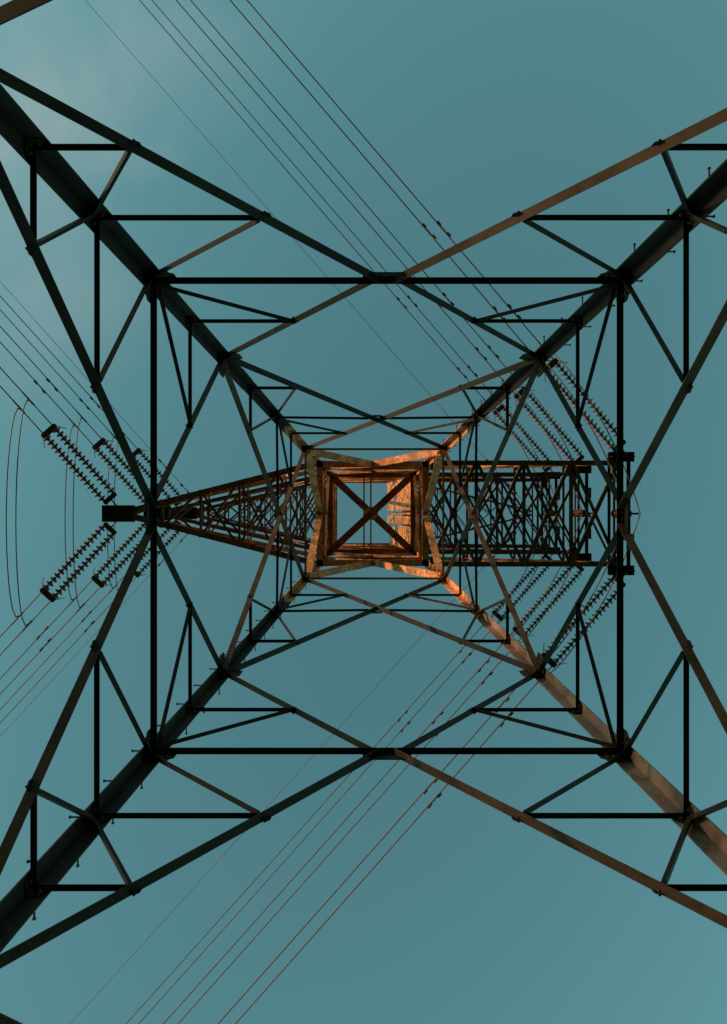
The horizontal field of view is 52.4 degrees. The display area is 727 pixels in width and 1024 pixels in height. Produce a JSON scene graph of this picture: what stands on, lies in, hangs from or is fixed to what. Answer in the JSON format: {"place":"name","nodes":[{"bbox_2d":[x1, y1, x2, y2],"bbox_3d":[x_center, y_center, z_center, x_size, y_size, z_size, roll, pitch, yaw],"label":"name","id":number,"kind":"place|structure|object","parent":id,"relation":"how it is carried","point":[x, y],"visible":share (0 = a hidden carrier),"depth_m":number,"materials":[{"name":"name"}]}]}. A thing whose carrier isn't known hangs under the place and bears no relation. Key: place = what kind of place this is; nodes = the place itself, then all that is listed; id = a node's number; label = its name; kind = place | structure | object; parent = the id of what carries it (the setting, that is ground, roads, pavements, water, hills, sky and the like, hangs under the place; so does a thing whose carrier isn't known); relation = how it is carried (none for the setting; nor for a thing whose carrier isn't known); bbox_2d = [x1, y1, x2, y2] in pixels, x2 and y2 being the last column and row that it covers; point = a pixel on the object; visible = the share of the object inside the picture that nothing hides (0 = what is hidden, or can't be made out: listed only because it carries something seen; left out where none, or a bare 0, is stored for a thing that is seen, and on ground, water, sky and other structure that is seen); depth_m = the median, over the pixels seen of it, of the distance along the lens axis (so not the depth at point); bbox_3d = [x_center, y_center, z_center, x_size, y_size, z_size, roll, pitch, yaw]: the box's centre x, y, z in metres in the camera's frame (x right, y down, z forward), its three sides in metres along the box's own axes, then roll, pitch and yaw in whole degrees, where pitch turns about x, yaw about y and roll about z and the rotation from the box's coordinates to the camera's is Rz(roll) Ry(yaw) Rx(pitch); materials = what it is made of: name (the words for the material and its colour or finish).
{"place":"outdoors","nodes":[
{"label":"outdoors","id":0,"kind":"place"},
{"bbox_2d":[0,296,117,722],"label":"overhead power line","id":1,"kind":"object","parent":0,"point":[90,611],"visible":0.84,"depth_m":28.08,"materials":[{"name":"black metal"}]},
{"bbox_2d":[10,522,116,633],"bbox_3d":[-9.572,2.059,23.824,4.723,0.580,0.977,-44,-90,0],"label":"insulator string","id":2,"kind":"object","parent":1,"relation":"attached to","point":[47,594],"visible":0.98,"depth_m":23.83,"materials":[{"name":"brown ceramic"}]},
{"bbox_2d":[12,392,116,504],"bbox_3d":[-9.540,-1.988,23.824,4.723,0.580,0.977,45,-90,0],"label":"insulator string","id":3,"kind":"object","parent":1,"relation":"attached to","point":[47,432],"visible":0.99,"depth_m":23.84,"materials":[{"name":"brown ceramic"}]},
{"bbox_2d":[67,523,145,613],"bbox_3d":[-9.572,2.059,28.324,4.723,0.580,0.977,-44,-90,0],"label":"insulator string","id":4,"kind":"object","parent":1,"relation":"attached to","point":[97,581],"visible":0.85,"depth_m":28.33,"materials":[{"name":"brown ceramic"}]},
{"bbox_2d":[68,411,149,503],"bbox_3d":[-9.540,-1.988,28.324,4.723,0.580,0.977,45,-90,0],"label":"insulator string","id":5,"kind":"object","parent":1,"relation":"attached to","point":[98,444],"visible":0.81,"depth_m":28.33,"materials":[{"name":"brown ceramic"}]},
{"bbox_2d":[107,520,181,593],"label":"insulator string","id":6,"kind":"object","parent":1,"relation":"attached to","point":[138,574],"visible":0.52,"depth_m":32.83,"materials":[{"name":"brown ceramic"}]},
{"bbox_2d":[109,431,181,506],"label":"insulator string","id":7,"kind":"object","parent":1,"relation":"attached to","point":[138,451],"visible":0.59,"depth_m":32.83,"materials":[{"name":"brown ceramic"}]},
{"bbox_2d":[0,0,726,1023],"label":"sky","id":8,"kind":"structure","parent":0,"point":[487,111],"materials":[{"name":"teal"}]},
{"bbox_3d":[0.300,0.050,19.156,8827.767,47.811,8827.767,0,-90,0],"label":"ground","id":9,"kind":"structure","parent":0,"visible":0},
{"bbox_2d":[0,0,726,1023],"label":"lattice transmission tower","id":10,"kind":"structure","parent":9,"relation":"on","point":[412,492],"depth_m":9.44,"materials":[{"name":"metal"}]},
{"bbox_2d":[0,281,206,732],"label":"earth wire","id":11,"kind":"object","parent":10,"relation":"attached to","point":[181,484],"visible":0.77,"depth_m":34.24,"materials":[{"name":"black metal"}]},
{"bbox_2d":[70,0,529,1023],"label":"earth wire","id":12,"kind":"object","parent":10,"relation":"attached to","point":[420,384],"visible":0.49,"depth_m":33.87,"materials":[{"name":"black metal"}]},
{"bbox_2d":[482,554,552,632],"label":"insulator string","id":13,"kind":"object","parent":10,"relation":"attached to","point":[501,616],"visible":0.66,"depth_m":32.65,"materials":[{"name":"brown ceramic"}]},
{"bbox_2d":[483,392,552,471],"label":"insulator string","id":14,"kind":"object","parent":10,"relation":"attached to","point":[501,407],"visible":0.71,"depth_m":32.64,"materials":[{"name":"brown ceramic"}]},
{"bbox_2d":[501,560,583,652],"bbox_3d":[6.941,3.563,28.127,4.590,0.573,0.978,-45,-90,0],"label":"insulator string","id":15,"kind":"object","parent":10,"relation":"attached to","point":[515,629],"visible":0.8,"depth_m":28.15,"materials":[{"name":"brown ceramic"}]},
{"bbox_2d":[503,372,584,466],"bbox_3d":[6.973,-3.490,28.127,0.977,0.573,4.590,-44,-90,0],"label":"insulator string","id":16,"kind":"object","parent":10,"relation":"attached to","point":[517,396],"visible":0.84,"depth_m":28.15,"materials":[{"name":"brown ceramic"}]},
{"bbox_2d":[536,573,626,683],"bbox_3d":[6.941,3.705,23.627,4.590,0.573,0.978,-45,-90,0],"label":"insulator string","id":17,"kind":"object","parent":10,"relation":"attached to","point":[552,663],"visible":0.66,"depth_m":23.65,"materials":[{"name":"brown ceramic"}]},
{"bbox_2d":[538,341,626,453],"bbox_3d":[6.973,-3.632,23.627,0.977,0.573,4.590,-44,-90,0],"label":"insulator string","id":18,"kind":"object","parent":10,"relation":"attached to","point":[551,364],"visible":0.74,"depth_m":23.64,"materials":[{"name":"brown ceramic"}]},
{"bbox_2d":[126,0,640,1023],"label":"overhead power line","id":19,"kind":"object","parent":18,"relation":"hanging from","point":[494,308],"visible":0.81,"depth_m":27.32,"materials":[{"name":"black metal"}]},
{"bbox_2d":[573,510,592,516],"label":"insulator string","id":20,"kind":"object","parent":10,"relation":"attached to","point":[577,513],"visible":0.85,"depth_m":27.18,"materials":[{"name":"brown ceramic"}]},
{"bbox_2d":[611,509,638,517],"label":"insulator string","id":21,"kind":"object","parent":10,"relation":"attached to","point":[614,513],"visible":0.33,"depth_m":23.32,"materials":[{"name":"brown ceramic"}]}
]}

